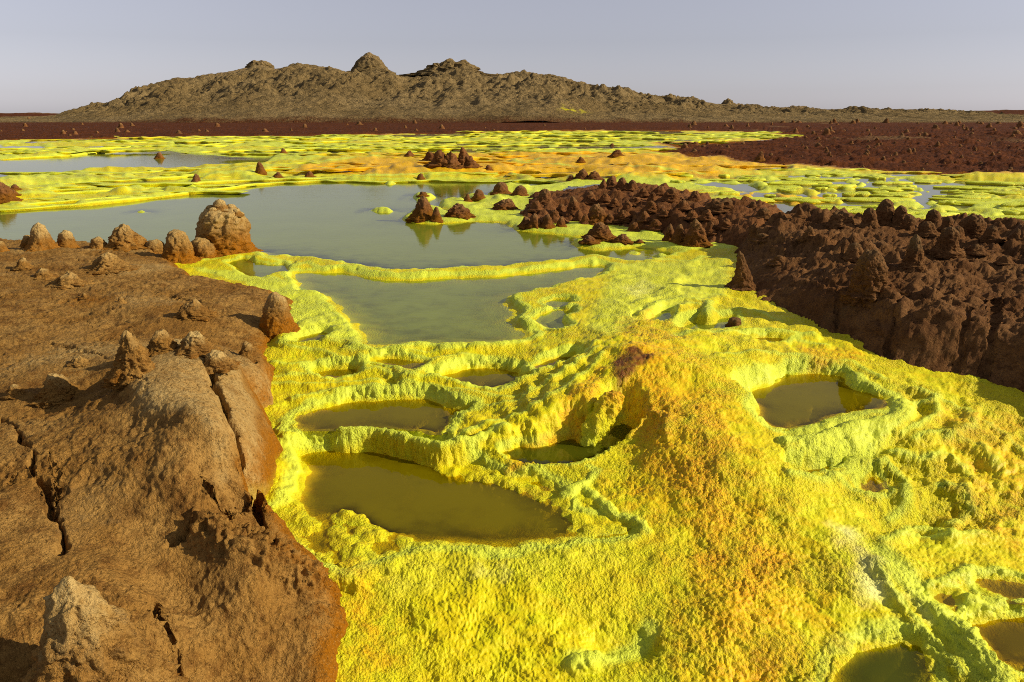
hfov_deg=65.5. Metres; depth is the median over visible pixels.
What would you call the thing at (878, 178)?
salt clump
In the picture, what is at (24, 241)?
rock stub
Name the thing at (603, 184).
rock stub
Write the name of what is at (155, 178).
salt ledge
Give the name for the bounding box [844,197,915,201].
salt clump
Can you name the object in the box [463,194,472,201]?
lake rock
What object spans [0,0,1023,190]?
sky
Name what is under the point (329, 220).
salt lake
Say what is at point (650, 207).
rock stub
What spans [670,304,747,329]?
salt pool
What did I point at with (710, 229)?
rock stub
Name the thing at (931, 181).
salt clump
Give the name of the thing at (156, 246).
rock stub
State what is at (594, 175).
rock stub
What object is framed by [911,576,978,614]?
salt pool
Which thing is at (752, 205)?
rock stub
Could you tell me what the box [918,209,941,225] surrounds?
rock spire
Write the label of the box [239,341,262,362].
rock
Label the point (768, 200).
salt clump
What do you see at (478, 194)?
lake rock
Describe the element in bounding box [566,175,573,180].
rock stub
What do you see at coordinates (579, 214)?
rock stub
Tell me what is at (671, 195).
rock stub
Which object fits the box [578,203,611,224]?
rock stub
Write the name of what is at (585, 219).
rock stub
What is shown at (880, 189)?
salt clump
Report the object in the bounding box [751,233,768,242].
rock stub
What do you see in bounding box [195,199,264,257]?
rock stump
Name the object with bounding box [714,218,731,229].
rock stub
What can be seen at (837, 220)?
rock stub
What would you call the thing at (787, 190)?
salt clump
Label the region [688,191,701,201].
rock stub
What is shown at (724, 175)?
salt clump
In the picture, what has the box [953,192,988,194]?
salt clump
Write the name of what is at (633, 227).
rock stub
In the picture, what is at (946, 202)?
salt clump
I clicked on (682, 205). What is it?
rock stub
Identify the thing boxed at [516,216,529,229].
rock stub
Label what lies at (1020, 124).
plain rock
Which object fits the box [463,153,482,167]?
clump rock
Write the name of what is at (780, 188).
salt clump
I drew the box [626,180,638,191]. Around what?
rock stub
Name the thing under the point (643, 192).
rock stub
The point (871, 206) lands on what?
salt clump
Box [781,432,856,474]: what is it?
salt pool
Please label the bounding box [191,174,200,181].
salt cone
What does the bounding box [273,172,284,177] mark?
salt cone
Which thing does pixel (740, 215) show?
rock hummock
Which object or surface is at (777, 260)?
rock stub
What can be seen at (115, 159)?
salt lake
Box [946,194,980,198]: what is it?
salt clump
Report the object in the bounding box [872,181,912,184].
salt clump
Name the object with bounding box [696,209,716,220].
rock stub
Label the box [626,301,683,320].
salt pool
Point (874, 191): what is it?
salt clump
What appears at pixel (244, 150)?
salt ledge
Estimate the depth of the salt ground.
4.52 m
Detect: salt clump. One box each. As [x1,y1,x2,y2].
[670,180,685,182]
[675,174,692,177]
[690,179,767,180]
[699,190,734,192]
[718,174,729,177]
[718,191,739,195]
[732,197,774,202]
[739,177,757,178]
[742,175,788,176]
[748,178,765,180]
[757,185,802,187]
[764,194,775,197]
[769,182,817,185]
[770,187,797,190]
[771,197,834,202]
[778,177,831,180]
[781,189,795,192]
[784,180,810,182]
[785,198,820,203]
[786,178,805,180]
[805,174,820,175]
[811,181,832,183]
[811,184,833,186]
[815,187,827,189]
[816,205,861,207]
[821,178,846,180]
[821,207,858,209]
[822,172,858,175]
[822,193,836,196]
[824,197,845,200]
[827,184,856,188]
[842,191,870,196]
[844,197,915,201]
[847,208,895,213]
[855,187,901,191]
[862,205,894,208]
[868,176,885,179]
[870,194,908,197]
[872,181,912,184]
[872,190,888,192]
[873,192,918,193]
[878,187,913,189]
[883,193,908,194]
[896,184,916,186]
[907,209,930,214]
[915,180,941,182]
[918,212,959,216]
[928,197,1003,200]
[932,195,946,197]
[933,186,983,189]
[937,200,956,204]
[945,185,1019,190]
[945,210,977,214]
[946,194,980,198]
[947,190,973,192]
[947,195,990,198]
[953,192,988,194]
[954,200,1014,205]
[965,180,1023,185]
[968,190,1020,194]
[982,215,1023,219]
[988,198,1023,199]
[1000,201,1023,207]
[1001,207,1023,210]
[1001,210,1023,215]
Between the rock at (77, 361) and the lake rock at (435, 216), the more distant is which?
the lake rock at (435, 216)
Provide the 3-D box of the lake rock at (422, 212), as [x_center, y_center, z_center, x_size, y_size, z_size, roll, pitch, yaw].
[-1.454,-2.169,13.105,0.609,0.450,0.579,0,16,0]
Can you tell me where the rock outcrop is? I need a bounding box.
[0,238,348,681]
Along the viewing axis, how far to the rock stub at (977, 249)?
7.83 m
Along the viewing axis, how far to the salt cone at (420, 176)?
21.00 m
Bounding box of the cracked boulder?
[122,339,274,506]
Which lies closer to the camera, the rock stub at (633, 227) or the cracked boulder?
the cracked boulder
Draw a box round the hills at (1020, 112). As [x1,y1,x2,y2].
[985,110,1023,114]
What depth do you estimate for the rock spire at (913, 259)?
7.33 m
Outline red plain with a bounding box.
[0,121,1023,174]
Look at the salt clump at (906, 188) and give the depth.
18.65 m
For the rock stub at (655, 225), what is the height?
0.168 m
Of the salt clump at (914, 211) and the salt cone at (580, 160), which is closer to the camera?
the salt clump at (914, 211)
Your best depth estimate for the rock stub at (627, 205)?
12.83 m
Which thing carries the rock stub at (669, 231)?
on the rock hummock
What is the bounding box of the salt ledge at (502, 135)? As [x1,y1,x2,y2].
[352,134,656,137]
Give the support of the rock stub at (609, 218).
on the rock hummock
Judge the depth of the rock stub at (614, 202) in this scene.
13.71 m
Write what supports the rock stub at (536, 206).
on the rock hummock
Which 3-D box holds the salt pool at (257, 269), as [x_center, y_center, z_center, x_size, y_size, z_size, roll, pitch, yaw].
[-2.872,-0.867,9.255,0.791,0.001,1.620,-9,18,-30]
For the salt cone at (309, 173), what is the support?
on the salt ground
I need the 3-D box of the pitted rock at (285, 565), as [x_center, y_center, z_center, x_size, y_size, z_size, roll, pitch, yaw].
[-1.099,0.937,3.451,0.601,0.415,0.374,8,18,26]
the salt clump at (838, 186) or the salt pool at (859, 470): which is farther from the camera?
the salt clump at (838, 186)
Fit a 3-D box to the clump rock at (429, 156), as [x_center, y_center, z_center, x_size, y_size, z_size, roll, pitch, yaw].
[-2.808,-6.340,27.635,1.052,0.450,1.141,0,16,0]
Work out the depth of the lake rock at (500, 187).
16.78 m
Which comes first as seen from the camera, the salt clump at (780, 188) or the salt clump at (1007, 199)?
the salt clump at (1007, 199)
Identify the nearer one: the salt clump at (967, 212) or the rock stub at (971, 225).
the rock stub at (971, 225)
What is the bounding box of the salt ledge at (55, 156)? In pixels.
[0,149,145,159]
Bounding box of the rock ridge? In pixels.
[734,202,1023,391]
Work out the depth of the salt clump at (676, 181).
20.13 m
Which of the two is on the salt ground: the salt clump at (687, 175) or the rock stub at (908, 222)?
the salt clump at (687, 175)
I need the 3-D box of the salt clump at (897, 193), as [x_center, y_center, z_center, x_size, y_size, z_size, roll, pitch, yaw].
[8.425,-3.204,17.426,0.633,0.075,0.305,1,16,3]
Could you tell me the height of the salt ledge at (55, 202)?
0.107 m
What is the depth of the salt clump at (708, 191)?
17.54 m
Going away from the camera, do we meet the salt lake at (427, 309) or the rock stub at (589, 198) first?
the salt lake at (427, 309)
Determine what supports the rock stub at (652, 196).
on the rock hummock
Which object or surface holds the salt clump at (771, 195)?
on the salt ground
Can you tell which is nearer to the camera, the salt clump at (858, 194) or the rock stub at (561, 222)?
the rock stub at (561, 222)
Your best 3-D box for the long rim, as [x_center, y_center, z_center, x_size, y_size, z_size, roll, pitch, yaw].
[-0.799,-0.868,9.148,4.520,0.058,1.132,0,16,0]
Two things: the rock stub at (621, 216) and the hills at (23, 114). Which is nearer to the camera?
the rock stub at (621, 216)
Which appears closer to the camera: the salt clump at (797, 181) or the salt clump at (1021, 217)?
the salt clump at (1021, 217)
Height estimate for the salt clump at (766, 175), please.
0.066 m
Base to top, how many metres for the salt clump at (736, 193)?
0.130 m
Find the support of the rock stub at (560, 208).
on the rock hummock
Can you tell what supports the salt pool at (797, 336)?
on the salt ground
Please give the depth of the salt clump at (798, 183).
19.75 m
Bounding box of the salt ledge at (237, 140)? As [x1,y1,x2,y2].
[131,139,299,143]
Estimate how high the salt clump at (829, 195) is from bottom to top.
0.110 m
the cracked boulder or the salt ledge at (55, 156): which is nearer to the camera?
the cracked boulder
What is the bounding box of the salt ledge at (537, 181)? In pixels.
[512,179,568,186]
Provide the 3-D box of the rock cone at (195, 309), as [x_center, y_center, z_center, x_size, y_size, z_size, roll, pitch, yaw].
[-2.537,-0.263,6.323,0.384,0.161,0.381,0,16,0]
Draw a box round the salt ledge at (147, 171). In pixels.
[130,170,162,172]
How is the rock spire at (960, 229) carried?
on the rock ridge
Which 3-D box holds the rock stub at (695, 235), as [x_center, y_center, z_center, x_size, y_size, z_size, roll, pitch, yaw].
[2.411,-1.404,10.414,0.482,0.400,0.470,0,16,0]
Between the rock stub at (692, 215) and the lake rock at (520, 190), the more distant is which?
the lake rock at (520, 190)
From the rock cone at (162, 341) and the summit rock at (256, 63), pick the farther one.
the summit rock at (256, 63)
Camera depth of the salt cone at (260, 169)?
22.60 m
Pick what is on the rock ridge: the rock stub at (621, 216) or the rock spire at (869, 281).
the rock spire at (869, 281)
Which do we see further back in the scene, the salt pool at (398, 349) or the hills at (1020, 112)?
the hills at (1020, 112)
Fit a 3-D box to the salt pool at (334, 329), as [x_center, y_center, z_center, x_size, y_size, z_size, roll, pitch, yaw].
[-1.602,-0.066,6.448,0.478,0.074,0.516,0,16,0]
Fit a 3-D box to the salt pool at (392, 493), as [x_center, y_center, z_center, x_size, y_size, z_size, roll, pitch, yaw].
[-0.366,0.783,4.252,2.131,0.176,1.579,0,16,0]
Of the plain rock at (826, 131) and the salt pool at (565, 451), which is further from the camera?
the plain rock at (826, 131)
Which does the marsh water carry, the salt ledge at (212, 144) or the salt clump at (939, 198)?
the salt clump at (939, 198)
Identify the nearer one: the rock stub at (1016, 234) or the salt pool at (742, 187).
the rock stub at (1016, 234)
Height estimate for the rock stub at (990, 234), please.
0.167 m
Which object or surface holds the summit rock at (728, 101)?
on the hill at (297, 92)
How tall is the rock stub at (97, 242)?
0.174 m
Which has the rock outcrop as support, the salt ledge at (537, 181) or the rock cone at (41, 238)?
the rock cone at (41, 238)
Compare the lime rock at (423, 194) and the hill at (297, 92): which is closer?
the lime rock at (423, 194)
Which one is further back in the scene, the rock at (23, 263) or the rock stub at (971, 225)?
the rock stub at (971, 225)
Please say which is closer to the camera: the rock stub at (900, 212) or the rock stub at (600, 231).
the rock stub at (900, 212)
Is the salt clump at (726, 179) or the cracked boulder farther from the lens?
the salt clump at (726, 179)
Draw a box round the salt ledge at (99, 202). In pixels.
[0,179,511,211]
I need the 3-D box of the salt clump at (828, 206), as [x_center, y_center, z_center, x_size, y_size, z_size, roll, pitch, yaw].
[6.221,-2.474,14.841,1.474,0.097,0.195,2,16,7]
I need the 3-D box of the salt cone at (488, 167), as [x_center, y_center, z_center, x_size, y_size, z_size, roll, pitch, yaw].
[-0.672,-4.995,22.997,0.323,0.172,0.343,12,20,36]
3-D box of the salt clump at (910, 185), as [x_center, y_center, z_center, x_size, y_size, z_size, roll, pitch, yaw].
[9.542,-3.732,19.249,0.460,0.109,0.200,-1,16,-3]
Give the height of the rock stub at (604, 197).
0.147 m
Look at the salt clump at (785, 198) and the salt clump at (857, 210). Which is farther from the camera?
the salt clump at (785, 198)
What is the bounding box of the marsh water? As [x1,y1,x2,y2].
[0,130,1023,212]
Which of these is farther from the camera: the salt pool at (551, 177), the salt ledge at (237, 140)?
the salt ledge at (237, 140)
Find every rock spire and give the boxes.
[837,248,891,307]
[841,242,863,261]
[898,234,925,272]
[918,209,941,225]
[927,226,965,258]
[937,216,953,231]
[955,226,965,239]
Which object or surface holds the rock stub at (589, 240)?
on the salt ground
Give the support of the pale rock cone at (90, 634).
on the rock outcrop
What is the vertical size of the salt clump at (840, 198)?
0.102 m
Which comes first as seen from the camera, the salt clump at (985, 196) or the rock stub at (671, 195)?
the rock stub at (671, 195)
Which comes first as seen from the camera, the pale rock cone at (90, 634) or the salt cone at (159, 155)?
the pale rock cone at (90, 634)
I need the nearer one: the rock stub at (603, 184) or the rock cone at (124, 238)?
the rock cone at (124, 238)
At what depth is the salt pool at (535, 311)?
6.93 m
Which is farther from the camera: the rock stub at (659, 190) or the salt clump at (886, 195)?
the salt clump at (886, 195)
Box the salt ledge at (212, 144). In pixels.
[90,141,347,148]
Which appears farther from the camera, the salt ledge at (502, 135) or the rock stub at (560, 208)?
the salt ledge at (502, 135)
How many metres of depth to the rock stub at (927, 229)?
8.89 m
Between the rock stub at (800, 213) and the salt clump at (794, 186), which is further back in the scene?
the salt clump at (794, 186)
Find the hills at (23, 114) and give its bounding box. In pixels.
[0,112,58,116]
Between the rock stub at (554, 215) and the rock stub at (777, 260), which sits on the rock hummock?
the rock stub at (554, 215)
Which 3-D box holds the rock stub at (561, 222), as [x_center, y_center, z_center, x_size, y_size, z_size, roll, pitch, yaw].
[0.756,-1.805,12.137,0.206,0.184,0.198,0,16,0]
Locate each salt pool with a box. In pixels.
[0,146,44,147]
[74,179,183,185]
[237,261,281,276]
[266,426,651,585]
[274,378,488,441]
[278,322,341,341]
[298,351,368,380]
[364,345,435,369]
[423,353,544,389]
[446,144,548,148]
[493,404,641,466]
[526,302,583,329]
[527,342,588,367]
[535,172,572,178]
[537,291,582,305]
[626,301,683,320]
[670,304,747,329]
[695,182,761,191]
[727,352,908,435]
[736,327,805,344]
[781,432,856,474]
[796,612,960,681]
[847,458,898,499]
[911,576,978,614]
[956,562,1023,607]
[957,596,1023,680]
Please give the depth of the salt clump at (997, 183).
19.80 m
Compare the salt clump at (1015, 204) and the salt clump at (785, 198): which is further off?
the salt clump at (785, 198)
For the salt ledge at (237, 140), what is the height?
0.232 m
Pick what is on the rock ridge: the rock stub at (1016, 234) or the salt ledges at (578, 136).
the rock stub at (1016, 234)
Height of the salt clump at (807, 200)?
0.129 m
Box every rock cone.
[20,576,188,681]
[23,222,59,251]
[27,373,80,408]
[45,271,94,289]
[83,252,141,275]
[101,224,148,251]
[101,330,155,390]
[147,329,177,356]
[169,298,218,321]
[171,331,223,358]
[204,349,240,374]
[259,292,300,339]
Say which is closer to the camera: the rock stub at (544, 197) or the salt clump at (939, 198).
the rock stub at (544, 197)
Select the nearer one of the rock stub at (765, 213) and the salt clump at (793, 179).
the rock stub at (765, 213)
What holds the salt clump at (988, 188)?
on the salt ground
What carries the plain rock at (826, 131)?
on the red plain
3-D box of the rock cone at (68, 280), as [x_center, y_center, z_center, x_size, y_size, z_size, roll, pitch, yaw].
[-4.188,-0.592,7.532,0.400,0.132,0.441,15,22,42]
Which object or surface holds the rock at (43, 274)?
on the rock outcrop
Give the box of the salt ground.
[0,129,1023,681]
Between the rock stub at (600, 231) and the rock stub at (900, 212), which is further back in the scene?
the rock stub at (600, 231)
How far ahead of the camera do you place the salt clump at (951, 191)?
17.79 m
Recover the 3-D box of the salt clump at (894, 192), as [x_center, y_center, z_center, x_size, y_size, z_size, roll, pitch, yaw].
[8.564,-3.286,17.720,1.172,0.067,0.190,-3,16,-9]
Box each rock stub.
[0,241,9,251]
[20,235,29,248]
[57,230,79,247]
[89,236,106,249]
[145,239,164,253]
[161,229,201,263]
[191,237,216,258]
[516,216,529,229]
[526,213,540,228]
[527,201,542,211]
[531,189,557,206]
[539,214,555,228]
[550,209,559,222]
[556,204,565,214]
[556,217,566,226]
[561,196,580,216]
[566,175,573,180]
[571,210,583,221]
[574,168,587,179]
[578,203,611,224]
[578,235,600,244]
[580,214,589,224]
[580,222,616,241]
[581,191,596,204]
[585,171,602,179]
[597,193,611,201]
[598,179,609,189]
[604,214,614,223]
[606,175,616,188]
[607,198,619,206]
[610,177,627,190]
[610,234,634,244]
[612,210,631,222]
[620,201,632,211]
[625,222,640,231]
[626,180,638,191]
[628,197,640,205]
[634,188,649,196]
[637,211,651,221]
[641,201,657,212]
[646,192,656,200]
[646,219,662,231]
[651,185,665,195]
[656,187,682,203]
[657,210,669,216]
[662,224,673,241]
[669,224,684,244]
[673,200,692,210]
[679,219,712,247]
[683,210,698,220]
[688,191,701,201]
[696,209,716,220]
[699,198,733,213]
[705,221,716,235]
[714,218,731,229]
[724,250,758,291]
[748,201,756,208]
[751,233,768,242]
[754,207,770,219]
[766,255,784,266]
[791,207,807,217]
[797,226,814,241]
[823,209,856,229]
[857,208,879,228]
[875,199,894,225]
[887,205,907,226]
[899,214,915,231]
[912,221,940,237]
[959,214,986,238]
[964,243,989,255]
[978,226,1006,242]
[993,255,1015,265]
[1007,229,1021,240]
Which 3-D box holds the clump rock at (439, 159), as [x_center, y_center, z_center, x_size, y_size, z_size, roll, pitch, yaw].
[-2.133,-5.237,22.870,0.876,0.500,0.848,0,16,0]
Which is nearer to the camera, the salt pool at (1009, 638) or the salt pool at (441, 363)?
the salt pool at (1009, 638)
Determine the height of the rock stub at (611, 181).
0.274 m
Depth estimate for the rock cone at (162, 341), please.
4.75 m
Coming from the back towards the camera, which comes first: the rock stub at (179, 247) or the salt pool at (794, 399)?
the rock stub at (179, 247)
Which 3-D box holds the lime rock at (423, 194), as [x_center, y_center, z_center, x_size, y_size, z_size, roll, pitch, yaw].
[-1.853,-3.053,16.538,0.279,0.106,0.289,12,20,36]
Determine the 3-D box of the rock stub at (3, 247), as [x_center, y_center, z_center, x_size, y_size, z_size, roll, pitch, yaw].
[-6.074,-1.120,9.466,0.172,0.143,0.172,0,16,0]
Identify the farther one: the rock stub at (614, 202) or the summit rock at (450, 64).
the summit rock at (450, 64)
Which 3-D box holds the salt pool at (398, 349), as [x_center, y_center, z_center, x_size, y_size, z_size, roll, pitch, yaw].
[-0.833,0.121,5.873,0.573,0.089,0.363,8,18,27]
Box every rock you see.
[0,384,24,399]
[11,257,34,270]
[33,268,59,280]
[66,355,90,366]
[78,292,89,299]
[117,297,126,303]
[186,507,339,598]
[234,60,273,70]
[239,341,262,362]
[346,52,395,73]
[399,58,497,76]
[404,150,414,156]
[405,195,441,222]
[416,192,429,196]
[419,152,434,160]
[423,150,449,167]
[429,207,443,222]
[442,151,463,168]
[444,203,475,219]
[457,146,468,165]
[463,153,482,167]
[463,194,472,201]
[470,189,485,200]
[490,182,511,194]
[491,198,520,209]
[509,185,528,195]
[721,98,733,103]
[821,128,830,134]
[1016,121,1023,127]
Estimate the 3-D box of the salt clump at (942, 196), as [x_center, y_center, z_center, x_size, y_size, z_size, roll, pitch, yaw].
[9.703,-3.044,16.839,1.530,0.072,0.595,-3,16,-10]
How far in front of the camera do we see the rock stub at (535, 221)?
12.05 m
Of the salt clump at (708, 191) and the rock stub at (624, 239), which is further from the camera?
the salt clump at (708, 191)
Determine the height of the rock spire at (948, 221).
0.180 m
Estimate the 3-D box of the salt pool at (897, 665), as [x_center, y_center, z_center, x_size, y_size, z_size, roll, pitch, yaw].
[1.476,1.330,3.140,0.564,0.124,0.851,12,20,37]
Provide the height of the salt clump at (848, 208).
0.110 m
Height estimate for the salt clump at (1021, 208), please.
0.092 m
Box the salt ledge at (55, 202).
[26,185,254,204]
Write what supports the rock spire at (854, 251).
on the rock ridge
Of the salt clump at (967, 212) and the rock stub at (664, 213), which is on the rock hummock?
the rock stub at (664, 213)
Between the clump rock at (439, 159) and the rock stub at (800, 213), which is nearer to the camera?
the rock stub at (800, 213)
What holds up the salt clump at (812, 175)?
on the marsh water
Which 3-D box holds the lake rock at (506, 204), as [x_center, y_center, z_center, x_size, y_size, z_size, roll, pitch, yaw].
[-0.105,-2.441,14.307,0.659,0.228,0.676,15,22,42]
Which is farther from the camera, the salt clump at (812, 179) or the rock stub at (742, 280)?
the salt clump at (812, 179)
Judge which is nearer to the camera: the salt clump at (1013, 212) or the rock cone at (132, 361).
the rock cone at (132, 361)
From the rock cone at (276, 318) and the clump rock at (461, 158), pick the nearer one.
the rock cone at (276, 318)
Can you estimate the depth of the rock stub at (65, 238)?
9.78 m
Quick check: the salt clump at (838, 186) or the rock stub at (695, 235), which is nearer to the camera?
the rock stub at (695, 235)
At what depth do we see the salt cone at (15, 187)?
17.21 m
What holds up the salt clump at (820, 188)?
on the marsh water
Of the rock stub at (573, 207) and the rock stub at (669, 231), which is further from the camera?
the rock stub at (573, 207)
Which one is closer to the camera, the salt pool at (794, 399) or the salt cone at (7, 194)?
the salt pool at (794, 399)
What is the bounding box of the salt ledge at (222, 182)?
[57,177,334,193]
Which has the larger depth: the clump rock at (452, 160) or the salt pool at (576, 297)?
the clump rock at (452, 160)
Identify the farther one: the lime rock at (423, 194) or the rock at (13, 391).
the lime rock at (423, 194)
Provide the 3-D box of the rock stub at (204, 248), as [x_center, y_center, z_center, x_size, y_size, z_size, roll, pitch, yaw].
[-3.791,-1.127,9.805,0.531,0.306,0.493,0,16,0]
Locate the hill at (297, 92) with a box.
[0,62,1023,122]
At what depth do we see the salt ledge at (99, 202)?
18.65 m
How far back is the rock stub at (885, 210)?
9.79 m
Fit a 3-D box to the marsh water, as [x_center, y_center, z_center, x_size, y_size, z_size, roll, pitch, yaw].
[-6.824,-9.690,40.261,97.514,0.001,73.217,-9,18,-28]
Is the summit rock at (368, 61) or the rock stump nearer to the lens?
the rock stump
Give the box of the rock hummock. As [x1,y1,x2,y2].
[519,182,782,245]
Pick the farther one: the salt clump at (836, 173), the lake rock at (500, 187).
the salt clump at (836, 173)
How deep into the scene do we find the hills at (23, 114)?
554.52 m
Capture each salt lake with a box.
[0,151,271,176]
[0,182,638,267]
[281,272,581,350]
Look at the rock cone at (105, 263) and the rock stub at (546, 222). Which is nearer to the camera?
the rock cone at (105, 263)
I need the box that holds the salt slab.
[580,390,624,446]
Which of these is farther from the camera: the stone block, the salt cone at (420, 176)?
the salt cone at (420, 176)
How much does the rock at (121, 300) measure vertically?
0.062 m
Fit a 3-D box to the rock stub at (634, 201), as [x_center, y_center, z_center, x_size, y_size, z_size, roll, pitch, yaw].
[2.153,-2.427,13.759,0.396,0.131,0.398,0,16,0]
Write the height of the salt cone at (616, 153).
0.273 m
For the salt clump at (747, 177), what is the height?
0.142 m
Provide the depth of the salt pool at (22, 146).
43.67 m
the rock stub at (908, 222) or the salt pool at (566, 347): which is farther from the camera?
the rock stub at (908, 222)
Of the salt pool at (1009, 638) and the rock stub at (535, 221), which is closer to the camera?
the salt pool at (1009, 638)
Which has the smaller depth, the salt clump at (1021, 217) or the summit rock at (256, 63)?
the salt clump at (1021, 217)
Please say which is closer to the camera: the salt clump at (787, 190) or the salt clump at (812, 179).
the salt clump at (787, 190)
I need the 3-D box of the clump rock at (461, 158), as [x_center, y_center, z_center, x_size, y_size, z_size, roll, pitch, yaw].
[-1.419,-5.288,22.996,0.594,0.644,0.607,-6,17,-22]
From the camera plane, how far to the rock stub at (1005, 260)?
7.53 m
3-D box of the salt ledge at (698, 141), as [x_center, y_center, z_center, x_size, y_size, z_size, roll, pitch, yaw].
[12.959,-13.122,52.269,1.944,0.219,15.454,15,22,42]
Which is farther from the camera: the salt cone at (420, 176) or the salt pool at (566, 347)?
the salt cone at (420, 176)
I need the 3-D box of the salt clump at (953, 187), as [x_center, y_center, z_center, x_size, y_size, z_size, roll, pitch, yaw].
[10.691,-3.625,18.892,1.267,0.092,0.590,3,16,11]
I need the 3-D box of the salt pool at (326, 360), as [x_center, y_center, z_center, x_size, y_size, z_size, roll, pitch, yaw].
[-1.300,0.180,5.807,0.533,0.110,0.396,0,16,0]
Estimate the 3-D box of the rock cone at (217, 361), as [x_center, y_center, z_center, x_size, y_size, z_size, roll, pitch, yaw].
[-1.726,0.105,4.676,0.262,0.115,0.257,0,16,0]
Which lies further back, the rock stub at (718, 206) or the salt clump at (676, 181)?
the salt clump at (676, 181)
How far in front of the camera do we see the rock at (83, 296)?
6.88 m
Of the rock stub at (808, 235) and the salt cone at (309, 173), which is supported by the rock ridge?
the rock stub at (808, 235)
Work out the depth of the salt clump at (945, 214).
13.66 m
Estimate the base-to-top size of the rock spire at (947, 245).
0.297 m
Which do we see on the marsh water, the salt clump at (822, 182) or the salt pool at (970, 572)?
the salt clump at (822, 182)
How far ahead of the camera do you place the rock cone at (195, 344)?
4.73 m
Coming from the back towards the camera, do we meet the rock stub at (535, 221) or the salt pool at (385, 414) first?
the rock stub at (535, 221)
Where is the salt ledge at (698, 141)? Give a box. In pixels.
[661,138,759,143]
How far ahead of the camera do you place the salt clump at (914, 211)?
13.89 m
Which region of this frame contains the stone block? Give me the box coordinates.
[725,317,741,326]
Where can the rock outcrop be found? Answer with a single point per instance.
(101, 489)
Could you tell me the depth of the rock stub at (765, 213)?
10.92 m
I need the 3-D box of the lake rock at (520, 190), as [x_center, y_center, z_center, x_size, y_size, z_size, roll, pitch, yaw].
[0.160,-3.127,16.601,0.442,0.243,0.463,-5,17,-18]
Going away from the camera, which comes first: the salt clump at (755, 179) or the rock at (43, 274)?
the rock at (43, 274)
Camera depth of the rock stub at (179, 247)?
9.29 m
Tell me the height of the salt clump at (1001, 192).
0.095 m
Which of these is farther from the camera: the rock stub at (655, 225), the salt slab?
the rock stub at (655, 225)
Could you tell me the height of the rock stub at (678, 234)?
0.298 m
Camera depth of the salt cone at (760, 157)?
29.13 m
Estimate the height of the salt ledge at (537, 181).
0.106 m
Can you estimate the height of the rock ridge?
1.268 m
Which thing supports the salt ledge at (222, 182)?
on the salt ground
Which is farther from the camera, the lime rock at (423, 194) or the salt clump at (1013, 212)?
the lime rock at (423, 194)
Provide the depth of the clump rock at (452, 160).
22.68 m
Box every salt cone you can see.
[0,182,23,203]
[10,184,21,190]
[153,152,164,158]
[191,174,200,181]
[255,162,266,174]
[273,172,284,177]
[305,171,315,176]
[417,173,424,179]
[485,165,493,170]
[576,157,585,162]
[607,150,624,157]
[753,151,765,161]
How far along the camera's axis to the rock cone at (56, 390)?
4.48 m
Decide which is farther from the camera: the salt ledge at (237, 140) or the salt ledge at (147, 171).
the salt ledge at (237, 140)
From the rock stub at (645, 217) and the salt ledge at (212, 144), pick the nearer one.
the rock stub at (645, 217)
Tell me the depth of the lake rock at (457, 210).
13.28 m
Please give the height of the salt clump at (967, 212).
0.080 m
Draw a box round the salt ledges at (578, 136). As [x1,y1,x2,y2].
[0,130,974,200]
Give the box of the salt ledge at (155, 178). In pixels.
[41,175,193,184]
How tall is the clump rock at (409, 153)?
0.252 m
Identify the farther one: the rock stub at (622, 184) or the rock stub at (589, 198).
the rock stub at (622, 184)
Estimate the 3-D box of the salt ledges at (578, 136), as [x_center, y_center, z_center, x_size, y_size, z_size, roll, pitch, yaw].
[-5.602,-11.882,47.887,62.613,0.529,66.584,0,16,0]
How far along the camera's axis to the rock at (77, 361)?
4.95 m
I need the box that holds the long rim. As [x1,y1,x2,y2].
[259,255,638,275]
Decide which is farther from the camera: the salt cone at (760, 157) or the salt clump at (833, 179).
the salt cone at (760, 157)
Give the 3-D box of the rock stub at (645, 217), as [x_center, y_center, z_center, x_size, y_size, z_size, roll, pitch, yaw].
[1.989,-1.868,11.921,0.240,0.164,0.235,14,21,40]
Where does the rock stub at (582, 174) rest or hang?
on the salt ground
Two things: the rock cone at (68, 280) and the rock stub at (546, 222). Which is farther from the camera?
the rock stub at (546, 222)
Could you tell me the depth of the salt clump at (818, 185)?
19.27 m
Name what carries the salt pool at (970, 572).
on the salt ground
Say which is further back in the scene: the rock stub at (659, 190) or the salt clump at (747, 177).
the salt clump at (747, 177)
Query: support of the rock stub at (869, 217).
on the rock ridge
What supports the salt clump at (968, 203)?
on the salt ground
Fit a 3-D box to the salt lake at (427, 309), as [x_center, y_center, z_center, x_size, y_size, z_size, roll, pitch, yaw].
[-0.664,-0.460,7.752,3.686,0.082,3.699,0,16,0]
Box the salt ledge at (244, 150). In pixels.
[185,144,547,152]

